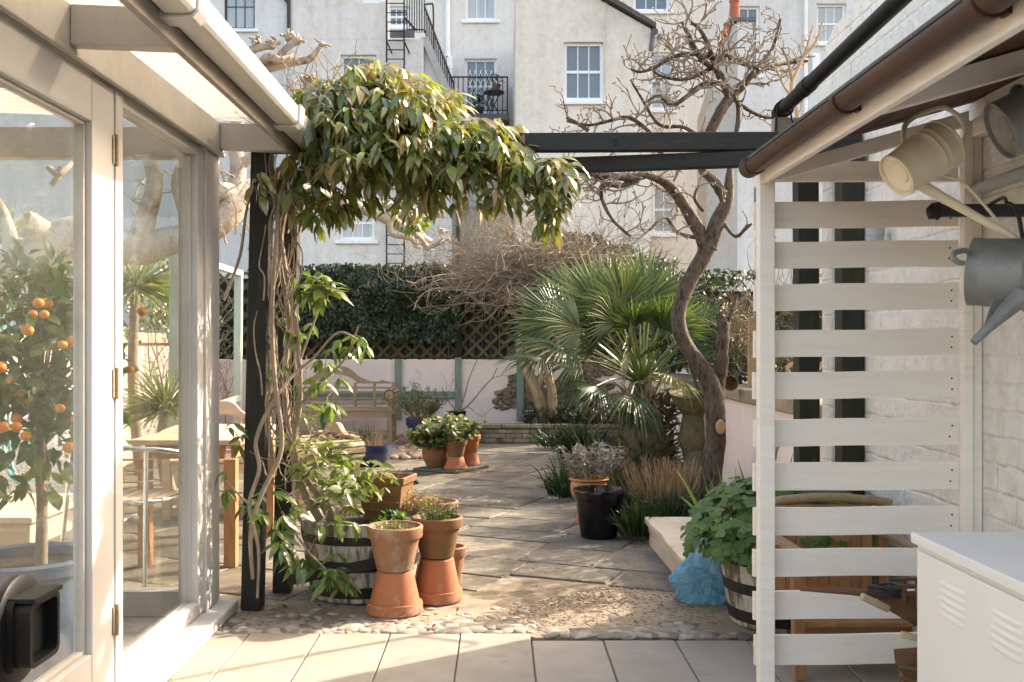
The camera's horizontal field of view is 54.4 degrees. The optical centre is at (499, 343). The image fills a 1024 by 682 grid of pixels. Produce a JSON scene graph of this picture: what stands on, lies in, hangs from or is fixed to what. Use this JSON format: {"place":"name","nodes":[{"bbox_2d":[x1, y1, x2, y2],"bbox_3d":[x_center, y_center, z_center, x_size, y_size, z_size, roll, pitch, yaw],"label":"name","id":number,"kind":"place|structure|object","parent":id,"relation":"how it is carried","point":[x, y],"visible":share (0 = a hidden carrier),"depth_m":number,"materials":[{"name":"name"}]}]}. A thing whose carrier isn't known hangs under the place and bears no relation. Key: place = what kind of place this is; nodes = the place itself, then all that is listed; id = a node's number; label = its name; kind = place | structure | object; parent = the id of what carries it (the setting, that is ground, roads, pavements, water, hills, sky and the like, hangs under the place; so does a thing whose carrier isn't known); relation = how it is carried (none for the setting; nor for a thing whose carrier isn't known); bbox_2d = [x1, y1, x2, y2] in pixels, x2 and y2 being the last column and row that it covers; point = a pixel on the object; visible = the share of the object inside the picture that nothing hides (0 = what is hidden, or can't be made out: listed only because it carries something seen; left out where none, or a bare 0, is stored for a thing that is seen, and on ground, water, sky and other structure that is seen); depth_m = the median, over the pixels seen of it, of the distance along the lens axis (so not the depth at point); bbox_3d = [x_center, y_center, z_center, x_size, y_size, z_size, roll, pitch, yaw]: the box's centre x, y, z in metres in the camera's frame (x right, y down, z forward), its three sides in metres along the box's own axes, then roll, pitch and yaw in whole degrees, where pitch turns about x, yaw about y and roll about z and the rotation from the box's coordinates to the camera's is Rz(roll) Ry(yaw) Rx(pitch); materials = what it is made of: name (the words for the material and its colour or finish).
{"place":"outdoors","nodes":[
{"label":"outdoors","id":0,"kind":"place"},
{"bbox_2d":[0,417,72,492],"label":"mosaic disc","id":1,"kind":"object","parent":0,"point":[21,468],"visible":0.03,"depth_m":7.65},
{"bbox_2d":[123,617,165,651],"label":"tiled floor","id":2,"kind":"structure","parent":0,"point":[135,629],"depth_m":4.55,"materials":[{"name":"tile"}]},
{"bbox_2d":[0,236,146,681],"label":"citrus tree","id":3,"kind":"object","parent":2,"relation":"on","point":[41,394],"visible":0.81,"depth_m":3.84,"materials":[{"name":"green plant"}]},
{"bbox_2d":[0,0,316,681],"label":"conservatory","id":4,"kind":"object","parent":2,"relation":"on","point":[174,79],"visible":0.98,"depth_m":3.52,"materials":[{"name":"white paint"}]},
{"bbox_2d":[0,16,118,681],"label":"door","id":5,"kind":"structure","parent":4,"relation":"in","point":[30,70],"depth_m":3.34,"materials":[{"name":"white paint"}]},
{"bbox_2d":[123,97,202,681],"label":"window","id":6,"kind":"structure","parent":4,"relation":"in","point":[154,640],"depth_m":4.52,"materials":[{"name":"white paint"}]},
{"bbox_2d":[0,0,292,359],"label":"house","id":7,"kind":"structure","parent":0,"point":[26,182],"depth_m":27.00,"materials":[{"name":"paint"}]},
{"bbox_2d":[225,0,257,31],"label":"window","id":8,"kind":"structure","parent":7,"relation":"in","point":[239,14],"depth_m":27.13,"materials":[{"name":"metal"}]},
{"bbox_2d":[48,443,726,610],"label":"patio","id":9,"kind":"structure","parent":0,"point":[496,498],"depth_m":6.37,"materials":[{"name":"stone"}]},
{"bbox_2d":[0,493,72,545],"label":"stone ledge","id":10,"kind":"object","parent":9,"relation":"on","point":[18,522],"visible":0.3,"depth_m":6.42,"materials":[{"name":"stone"}]},
{"bbox_2d":[0,328,168,465],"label":"garden wall","id":11,"kind":"structure","parent":9,"relation":"on","point":[143,338],"depth_m":11.19,"materials":[{"name":"paint"}]},
{"bbox_2d":[15,257,243,432],"bbox_3d":[-3.776,0.045,11.090,1.042,2.356,5.080,0,0,0],"label":"leafy shrub","id":12,"kind":"object","parent":11,"relation":"attached to","point":[162,317],"visible":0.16,"depth_m":11.36,"materials":[{"name":"green plant"}]},
{"bbox_2d":[60,446,178,586],"bbox_3d":[-2.046,0.922,5.600,0.799,0.763,0.784,0,0,0],"label":"bistro chair","id":13,"kind":"object","parent":9,"relation":"on","point":[144,496],"visible":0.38,"depth_m":5.33,"materials":[{"name":"silver metal"}]},
{"bbox_2d":[123,259,168,474],"bbox_3d":[-3.656,0.050,9.881,1.220,2.511,1.243,0,0,-41],"label":"spiky plant","id":14,"kind":"object","parent":9,"relation":"on","point":[136,282],"visible":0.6,"depth_m":9.86,"materials":[{"name":"green plant"}]},
{"bbox_2d":[123,355,178,489],"bbox_3d":[-2.898,0.700,8.590,1.004,1.230,0.979,0,0,0],"label":"spiky plant","id":15,"kind":"object","parent":9,"relation":"on","point":[143,406],"visible":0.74,"depth_m":8.53,"materials":[{"name":"green plant"}]},
{"bbox_2d":[128,424,275,567],"bbox_3d":[-1.815,0.927,6.306,0.650,0.745,1.132,0,0,0],"label":"garden table","id":16,"kind":"object","parent":9,"relation":"on","point":[167,439],"visible":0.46,"depth_m":5.78,"materials":[{"name":"brown wood"}]},
{"bbox_2d":[169,254,242,484],"bbox_3d":[-3.132,0.183,10.927,0.228,2.234,3.561,0,0,-4],"label":"trellis frame","id":17,"kind":"object","parent":9,"relation":"on","point":[236,398],"visible":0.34,"depth_m":11.43,"materials":[{"name":"wood"}]},
{"bbox_2d":[160,400,275,519],"bbox_3d":[-2.149,0.874,7.621,0.825,0.851,0.625,0,0,-6],"label":"garden armchair","id":18,"kind":"object","parent":9,"relation":"on","point":[170,467],"visible":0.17,"depth_m":7.36,"materials":[{"name":"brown wood"}]},
{"bbox_2d":[274,422,365,512],"bbox_3d":[-1.538,0.971,8.033,0.625,0.659,0.725,0,0,-42],"label":"garden armchair","id":19,"kind":"object","parent":9,"relation":"on","point":[339,428],"visible":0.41,"depth_m":7.97,"materials":[{"name":"brown wood"}]},
{"bbox_2d":[287,488,440,603],"bbox_3d":[-0.709,1.027,5.201,0.847,0.538,0.691,0,0,-17],"label":"barrel planter","id":20,"kind":"object","parent":9,"relation":"on","point":[360,564],"visible":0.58,"depth_m":4.95,"materials":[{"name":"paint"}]},
{"bbox_2d":[355,468,416,520],"bbox_3d":[-0.596,0.778,5.238,0.273,0.284,0.254,0,0,14],"label":"square pot","id":21,"kind":"object","parent":20,"relation":"in","point":[396,495],"visible":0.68,"depth_m":5.15,"materials":[{"name":"ceramic"}]},
{"bbox_2d":[351,421,395,466],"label":"flower pot","id":22,"kind":"object","parent":9,"relation":"on","point":[379,451],"visible":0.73,"depth_m":10.47,"materials":[{"name":"blue ceramic"}]},
{"bbox_2d":[150,434,725,625],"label":"gravel","id":23,"kind":"structure","parent":9,"relation":"on","point":[403,448],"depth_m":4.97,"materials":[{"name":"gravel"}]},
{"bbox_2d":[269,366,399,440],"bbox_3d":[-2.224,0.800,13.303,1.745,1.000,0.625,0,0,0],"label":"garden bench","id":24,"kind":"object","parent":23,"relation":"on","point":[388,412],"visible":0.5,"depth_m":13.42,"materials":[{"name":"brown wood"}]},
{"bbox_2d":[381,381,447,431],"bbox_3d":[-1.098,0.887,12.665,0.886,0.829,0.769,0,0,22],"label":"flower pot","id":25,"kind":"object","parent":23,"relation":"on","point":[415,403],"visible":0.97,"depth_m":12.58,"materials":[{"name":"blue ceramic"}]},
{"bbox_2d":[416,557,462,605],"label":"flower pot","id":26,"kind":"object","parent":9,"relation":"on","point":[437,583],"visible":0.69,"depth_m":4.98,"materials":[{"name":"ceramic"}]},
{"bbox_2d":[411,491,462,559],"bbox_3d":[-0.315,0.909,5.074,0.265,0.353,0.262,0,0,0],"label":"flower pot","id":27,"kind":"object","parent":26,"relation":"on","point":[438,539],"visible":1,"depth_m":4.99,"materials":[{"name":"ceramic"}]},
{"bbox_2d":[413,465,488,473],"bbox_3d":[-0.495,1.281,10.300,0.527,0.026,0.622,0,0,33],"label":"slate tile","id":28,"kind":"object","parent":9,"relation":"on","point":[443,470],"visible":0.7,"depth_m":10.13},
{"bbox_2d":[403,417,465,467],"bbox_3d":[-0.646,1.013,10.209,0.600,0.510,0.665,0,0,21],"label":"flower pot","id":29,"kind":"object","parent":28,"relation":"on","point":[427,439],"visible":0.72,"depth_m":10.10,"materials":[{"name":"ceramic"}]},
{"bbox_2d":[444,456,467,469],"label":"flower pot","id":30,"kind":"object","parent":28,"relation":"on","point":[455,463],"visible":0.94,"depth_m":10.02,"materials":[{"name":"ceramic"}]},
{"bbox_2d":[426,411,486,456],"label":"flower pot","id":31,"kind":"object","parent":30,"relation":"on","point":[455,447],"visible":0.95,"depth_m":10.02,"materials":[{"name":"ceramic"}]},
{"bbox_2d":[219,450,697,630],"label":"leaf litter","id":32,"kind":"object","parent":9,"relation":"on","point":[433,625],"visible":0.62,"depth_m":4.71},
{"bbox_2d":[453,543,466,582],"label":"flower pot","id":33,"kind":"object","parent":9,"relation":"on","point":[459,552],"visible":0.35,"depth_m":5.37,"materials":[{"name":"ceramic"}]},
{"bbox_2d":[440,333,510,436],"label":"bare shrub","id":34,"kind":"object","parent":9,"relation":"on","point":[457,412],"visible":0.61,"depth_m":12.57,"materials":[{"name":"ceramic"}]},
{"bbox_2d":[472,423,618,442],"bbox_3d":[0.611,1.177,13.117,2.598,0.246,0.185,0,0,0],"label":"brick edging","id":35,"kind":"object","parent":9,"relation":"on","point":[515,433],"visible":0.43,"depth_m":13.05,"materials":[{"name":"brick"}]},
{"bbox_2d":[241,117,863,609],"bbox_3d":[0.238,0.037,5.122,3.084,2.528,0.667,0,0,0],"label":"pergola","id":36,"kind":"object","parent":9,"relation":"on","point":[689,151],"visible":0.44,"depth_m":4.87,"materials":[{"name":"black wood"}]},
{"bbox_2d":[214,36,590,600],"bbox_3d":[-0.465,-0.134,4.875,1.794,2.713,1.130,0,0,0],"label":"climbing vine","id":37,"kind":"object","parent":36,"relation":"attached to","point":[384,109],"visible":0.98,"depth_m":4.72,"materials":[{"name":"green plant"}]},
{"bbox_2d":[501,423,604,427],"bbox_3d":[0.624,1.219,13.580,2.551,0.203,0.820,0,0,0],"label":"raised bed","id":38,"kind":"object","parent":9,"relation":"on","point":[528,423],"visible":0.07,"depth_m":13.97,"materials":[{"name":"soil"}]},
{"bbox_2d":[333,186,692,423],"bbox_3d":[0.404,-0.693,13.296,5.250,3.540,2.888,0,0,0],"label":"twiggy shrub","id":39,"kind":"object","parent":38,"relation":"on","point":[512,279],"visible":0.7,"depth_m":13.32,"materials":[{"name":"brown plant"}]},
{"bbox_2d":[519,401,620,424],"bbox_3d":[1.035,0.955,13.484,1.588,0.344,0.804,0,0,0],"label":"bed greenery","id":40,"kind":"object","parent":38,"relation":"on","point":[560,413],"visible":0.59,"depth_m":13.30,"materials":[{"name":"plant"}]},
{"bbox_2d":[526,450,605,498],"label":"strap leaf clump","id":41,"kind":"object","parent":9,"relation":"on","point":[559,489],"visible":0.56,"depth_m":8.23,"materials":[{"name":"green plant"}]},
{"bbox_2d":[573,485,624,539],"bbox_3d":[0.670,1.128,6.680,0.348,0.328,0.348,0,0,0],"label":"flower pot","id":42,"kind":"object","parent":9,"relation":"on","point":[593,504],"visible":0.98,"depth_m":6.56,"materials":[{"name":"plastic"}]},
{"bbox_2d":[560,437,736,517],"bbox_3d":[1.262,1.257,9.375,1.276,0.083,7.350,0,0,0],"label":"planting bed","id":43,"kind":"object","parent":9,"relation":"on","point":[609,438],"visible":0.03,"depth_m":9.31,"materials":[{"name":"plant"}]},
{"bbox_2d":[536,414,614,453],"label":"strap leaf clump","id":44,"kind":"object","parent":43,"relation":"on","point":[563,440],"visible":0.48,"depth_m":11.45,"materials":[{"name":"green plant"}]},
{"bbox_2d":[554,414,662,482],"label":"strap leaf clump","id":45,"kind":"object","parent":43,"relation":"on","point":[598,440],"visible":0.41,"depth_m":8.94,"materials":[{"name":"plant"}]},
{"bbox_2d":[561,462,668,510],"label":"strap leaf clump","id":46,"kind":"object","parent":43,"relation":"on","point":[616,480],"visible":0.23,"depth_m":7.53,"materials":[{"name":"green plant"}]},
{"bbox_2d":[494,240,746,474],"bbox_3d":[1.356,0.144,9.562,2.850,2.367,2.276,0,0,0],"label":"fan palm","id":47,"kind":"object","parent":43,"relation":"on","point":[567,303],"visible":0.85,"depth_m":9.25,"materials":[{"name":"green plant"}]},
{"bbox_2d":[606,492,671,538],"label":"strap leaf clump","id":48,"kind":"object","parent":43,"relation":"on","point":[632,525],"visible":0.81,"depth_m":6.55,"materials":[{"name":"green plant"}]},
{"bbox_2d":[623,483,707,516],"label":"strap leaf clump","id":49,"kind":"object","parent":43,"relation":"on","point":[681,507],"visible":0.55,"depth_m":6.90,"materials":[{"name":"green plant"}]},
{"bbox_2d":[609,455,734,512],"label":"dry grass clump","id":50,"kind":"object","parent":43,"relation":"on","point":[666,478],"visible":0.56,"depth_m":7.32,"materials":[{"name":"plant"}]},
{"bbox_2d":[549,0,814,503],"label":"magnolia tree","id":51,"kind":"object","parent":43,"relation":"on","point":[712,382],"visible":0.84,"depth_m":7.13,"materials":[{"name":"brown plant"}]},
{"bbox_2d":[644,517,731,571],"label":"stone block","id":52,"kind":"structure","parent":9,"relation":"on","point":[665,543],"depth_m":6.00,"materials":[{"name":"stone"}]},
{"bbox_2d":[668,535,725,605],"bbox_3d":[1.050,1.098,5.022,0.339,0.392,0.302,0,0,30],"label":"plastic bag","id":53,"kind":"object","parent":9,"relation":"on","point":[695,577],"visible":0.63,"depth_m":4.94,"materials":[{"name":"blue"}]},
{"bbox_2d":[677,450,876,633],"bbox_3d":[1.306,0.896,4.633,0.932,0.800,0.848,0,0,0],"label":"barrel planter","id":54,"kind":"object","parent":9,"relation":"on","point":[730,545],"visible":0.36,"depth_m":4.50,"materials":[{"name":"paint"}]},
{"bbox_2d":[352,0,514,359],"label":"house","id":55,"kind":"structure","parent":0,"point":[475,37],"depth_m":27.00,"materials":[{"name":"white paint"}]},
{"bbox_2d":[389,7,410,29],"bbox_3d":[-2.726,-8.845,27.038,0.790,0.646,0.215,0,0,0],"label":"window","id":56,"kind":"structure","parent":55,"relation":"in","point":[392,16],"depth_m":27.09,"materials":[{"name":"white glass"}]},
{"bbox_2d":[452,76,508,125],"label":"balcony","id":57,"kind":"structure","parent":55,"relation":"attached to","point":[504,118],"depth_m":25.99,"materials":[{"name":"metal"}]},
{"bbox_2d":[462,0,499,22],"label":"window","id":58,"kind":"structure","parent":55,"relation":"in","point":[476,11],"depth_m":27.13,"materials":[{"name":"white glass"}]},
{"bbox_2d":[465,59,499,113],"bbox_3d":[-0.504,-6.952,27.038,1.068,1.583,0.215,0,0,0],"label":"window","id":59,"kind":"structure","parent":55,"relation":"in","point":[478,65],"depth_m":27.13,"materials":[{"name":"white glass"}]},
{"bbox_2d":[221,591,755,643],"bbox_3d":[-0.175,1.327,4.996,2.750,0.047,1.168,0,0,0],"label":"concrete strip","id":60,"kind":"object","parent":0,"point":[720,611],"visible":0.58,"depth_m":4.76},
{"bbox_2d":[366,569,422,618],"bbox_3d":[-0.506,1.198,4.830,0.274,0.208,0.274,0,0,0],"label":"flower pot","id":61,"kind":"object","parent":60,"relation":"on","point":[394,595],"visible":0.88,"depth_m":4.74,"materials":[{"name":"ceramic"}]},
{"bbox_2d":[366,518,422,572],"bbox_3d":[-0.504,0.965,4.828,0.285,0.260,0.284,0,0,0],"label":"flower pot","id":62,"kind":"object","parent":61,"relation":"on","point":[394,543],"visible":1,"depth_m":4.74,"materials":[{"name":"ceramic"}]},
{"bbox_2d":[214,602,751,640],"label":"pebbles","id":63,"kind":"object","parent":60,"relation":"on","point":[465,626],"visible":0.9,"depth_m":4.54,"materials":[{"name":"gravel"}]},
{"bbox_2d":[167,633,898,681],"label":"terrace","id":64,"kind":"structure","parent":0,"point":[494,657],"depth_m":4.07,"materials":[{"name":"tile"}]},
{"bbox_2d":[775,493,917,679],"bbox_3d":[1.407,0.971,4.081,0.570,0.662,0.523,0,0,0],"label":"garden chair","id":65,"kind":"object","parent":64,"relation":"on","point":[823,626],"visible":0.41,"depth_m":4.26,"materials":[{"name":"orange wood"}]},
{"bbox_2d":[752,121,981,681],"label":"slatted screen","id":66,"kind":"object","parent":64,"relation":"on","point":[770,562],"visible":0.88,"depth_m":3.70,"materials":[{"name":"paint"}]},
{"bbox_2d":[894,631,916,681],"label":"model boat","id":67,"kind":"object","parent":64,"relation":"on","point":[906,661],"visible":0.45,"depth_m":2.97,"materials":[{"name":"brown wood"}]},
{"bbox_2d":[822,0,1023,631],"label":"brick wall","id":68,"kind":"structure","parent":64,"relation":"on","point":[1002,427],"depth_m":4.06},
{"bbox_2d":[771,0,912,131],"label":"drainpipe","id":69,"kind":"object","parent":68,"relation":"attached to","point":[883,14],"visible":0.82,"depth_m":4.43,"materials":[{"name":"black plastic"}]},
{"bbox_2d":[739,0,1023,187],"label":"lean to roof","id":70,"kind":"object","parent":68,"relation":"attached to","point":[955,53],"visible":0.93,"depth_m":2.70,"materials":[{"name":"wood"}]},
{"bbox_2d":[879,105,1019,237],"bbox_3d":[1.339,-0.502,2.977,0.417,0.464,0.226,0,0,0],"label":"watering can","id":71,"kind":"object","parent":70,"relation":"hanging from","point":[924,156],"visible":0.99,"depth_m":2.91,"materials":[{"name":"beige metal"}]},
{"bbox_2d":[983,84,1023,158],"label":"watering can","id":72,"kind":"object","parent":70,"relation":"hanging from","point":[1003,117],"visible":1,"depth_m":2.60,"materials":[{"name":"metal"}]},
{"bbox_2d":[926,202,1023,219],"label":"bracket arm","id":73,"kind":"object","parent":68,"relation":"attached to","point":[936,210],"visible":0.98,"depth_m":3.16},
{"bbox_2d":[989,196,1023,237],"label":"hook","id":74,"kind":"object","parent":73,"relation":"hanging from","point":[1017,214],"visible":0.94,"depth_m":2.91,"materials":[{"name":"metal"}]},
{"bbox_2d":[950,237,1023,344],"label":"watering can","id":75,"kind":"object","parent":74,"relation":"hanging from","point":[994,275],"visible":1,"depth_m":2.80,"materials":[{"name":"metal"}]},
{"bbox_2d":[968,165,1023,195],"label":"wall pipe","id":76,"kind":"object","parent":68,"relation":"attached to","point":[1005,178],"depth_m":3.44,"materials":[{"name":"plastic"}]},
{"bbox_2d":[911,532,1023,681],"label":"metal locker","id":77,"kind":"object","parent":64,"relation":"on","point":[970,606],"visible":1,"depth_m":2.57,"materials":[{"name":"metal"}]},
{"bbox_2d":[513,0,657,359],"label":"house","id":78,"kind":"structure","parent":0,"point":[574,50],"depth_m":22.00,"materials":[{"name":"beige paint"}]},
{"bbox_2d":[559,43,607,104],"bbox_3d":[1.868,-5.982,22.038,1.077,1.392,0.215,0,0,0],"label":"window","id":79,"kind":"structure","parent":78,"relation":"in","point":[583,62],"depth_m":22.12,"materials":[{"name":"white glass"}]},
{"bbox_2d":[619,0,704,374],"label":"house","id":80,"kind":"structure","parent":0,"point":[688,113],"depth_m":27.40,"materials":[{"name":"beige paint"}]},
{"bbox_2d":[634,0,672,13],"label":"window","id":81,"kind":"structure","parent":80,"relation":"in","point":[642,6],"depth_m":27.53,"materials":[{"name":"white glass"}]},
{"bbox_2d":[651,53,676,112],"bbox_3d":[4.476,-7.197,27.438,0.834,1.676,0.215,0,0,0],"label":"window","id":82,"kind":"structure","parent":80,"relation":"in","point":[666,69],"depth_m":27.53,"materials":[{"name":"white glass"}]},
{"bbox_2d":[651,186,679,236],"bbox_3d":[4.546,-3.655,27.438,0.834,1.429,0.215,0,0,0],"label":"window","id":83,"kind":"structure","parent":80,"relation":"in","point":[657,201],"depth_m":27.53,"materials":[{"name":"white glass"}]},
{"bbox_2d":[705,0,857,283],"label":"house","id":84,"kind":"structure","parent":0,"point":[799,18],"depth_m":28.00,"materials":[{"name":"paint"}]},
{"bbox_2d":[739,7,763,77],"bbox_3d":[6.905,-8.490,28.038,1.046,2.035,0.215,0,0,0],"label":"window","id":85,"kind":"structure","parent":84,"relation":"in","point":[744,11],"depth_m":28.09,"materials":[{"name":"white glass"}]},
{"bbox_2d":[815,4,844,45],"bbox_3d":[9.345,-8.976,28.038,1.028,1.206,0.215,0,0,0],"label":"window","id":86,"kind":"structure","parent":84,"relation":"in","point":[830,15],"depth_m":28.12,"materials":[{"name":"white glass"}]},
{"bbox_2d":[799,577,916,681],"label":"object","id":87,"kind":"object","parent":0,"point":[899,600],"visible":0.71,"depth_m":3.10,"materials":[{"name":"brown wood"}]},
{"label":"flower pot","id":88,"kind":"object","parent":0,"visible":0},
{"bbox_2d":[553,440,627,499],"bbox_3d":[0.659,0.927,7.255,0.557,0.475,0.546,0,0,0],"label":"flower pot","id":89,"kind":"object","parent":88,"relation":"on","point":[581,455],"visible":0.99,"depth_m":7.19,"materials":[{"name":"orange ceramic"}]},
{"label":"ground","id":90,"kind":"structure","parent":0,"visible":0},
{"bbox_2d":[0,28,449,327],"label":"pollarded tree","id":91,"kind":"object","parent":90,"relation":"on","point":[145,242],"visible":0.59,"depth_m":8.57,"materials":[{"name":"beige plant"}]},
{"bbox_2d":[293,0,423,359],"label":"house","id":92,"kind":"structure","parent":90,"relation":"on","point":[342,26],"depth_m":24.00,"materials":[{"name":"white paint"}]},
{"bbox_2d":[335,215,378,243],"bbox_3d":[-3.434,-2.872,24.038,1.049,0.923,0.215,0,0,0],"label":"window","id":93,"kind":"structure","parent":92,"relation":"in","point":[364,233],"depth_m":24.11,"materials":[{"name":"white glass"}]},
{"bbox_2d":[386,0,409,264],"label":"ladder","id":94,"kind":"object","parent":92,"relation":"attached to","point":[403,31],"visible":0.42,"depth_m":23.77,"materials":[{"name":"metal"}]},
{"bbox_2d":[219,354,654,436],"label":"garden wall","id":95,"kind":"structure","parent":90,"relation":"on","point":[499,394],"depth_m":14.00,"materials":[{"name":"paint"}]},
{"bbox_2d":[303,357,523,419],"bbox_3d":[-1.472,0.603,13.973,3.628,0.936,0.047,0,0,0],"label":"batten frame","id":96,"kind":"object","parent":95,"relation":"attached to","point":[520,383],"visible":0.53,"depth_m":13.95,"materials":[{"name":"wood"}]},
{"bbox_2d":[219,271,658,359],"bbox_3d":[-0.968,-0.401,14.102,6.493,1.263,0.145,0,0,0],"label":"lattice fence","id":97,"kind":"object","parent":95,"relation":"on","point":[488,342],"visible":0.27,"depth_m":14.10,"materials":[{"name":"brown wood"}]},
{"bbox_2d":[246,261,460,344],"bbox_3d":[-1.997,-0.578,13.877,2.931,1.178,0.846,0,0,0],"label":"ivy hedge","id":98,"kind":"object","parent":97,"relation":"attached to","point":[377,308],"visible":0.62,"depth_m":13.74,"materials":[{"name":"plant"}]},
{"bbox_2d":[510,231,677,348],"bbox_3d":[1.349,-0.752,14.251,2.461,1.704,0.598,0,0,0],"label":"ivy bush","id":99,"kind":"object","parent":97,"relation":"attached to","point":[595,238],"visible":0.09,"depth_m":14.11,"materials":[{"name":"plant"}]},
{"bbox_2d":[421,36,455,359],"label":"stair wall","id":100,"kind":"structure","parent":90,"relation":"on","point":[433,70],"depth_m":24.15,"materials":[{"name":"paint"}]},
{"bbox_2d":[405,0,453,89],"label":"stair railing","id":101,"kind":"object","parent":100,"relation":"on","point":[437,44],"visible":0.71,"depth_m":24.69,"materials":[{"name":"metal"}]},
{"bbox_2d":[697,0,755,382],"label":"building","id":102,"kind":"structure","parent":90,"relation":"on","point":[731,253],"depth_m":23.02,"materials":[{"name":"grey paint"}]},
{"bbox_2d":[648,369,821,485],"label":"garden wall","id":103,"kind":"structure","parent":90,"relation":"on","point":[740,405],"depth_m":8.21,"materials":[{"name":"paint"}]},
{"bbox_2d":[642,238,821,383],"bbox_3d":[2.238,-0.225,9.340,1.430,1.246,7.787,0,0,0],"label":"ivy bush","id":104,"kind":"object","parent":103,"relation":"on","point":[737,364],"visible":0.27,"depth_m":9.30,"materials":[{"name":"plant"}]},
{"bbox_2d":[747,318,755,387],"bbox_3d":[2.012,0.096,7.910,0.061,0.608,0.080,0,0,0],"label":"fence post","id":105,"kind":"object","parent":103,"relation":"on","point":[750,327],"visible":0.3,"depth_m":7.87,"materials":[{"name":"wood"}]},
{"bbox_2d":[769,22,826,460],"bbox_3d":[1.884,-0.608,5.906,0.538,2.603,0.239,0,0,0],"label":"sapling","id":106,"kind":"object","parent":103,"relation":"on","point":[797,112],"visible":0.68,"depth_m":5.89,"materials":[{"name":"plant"}]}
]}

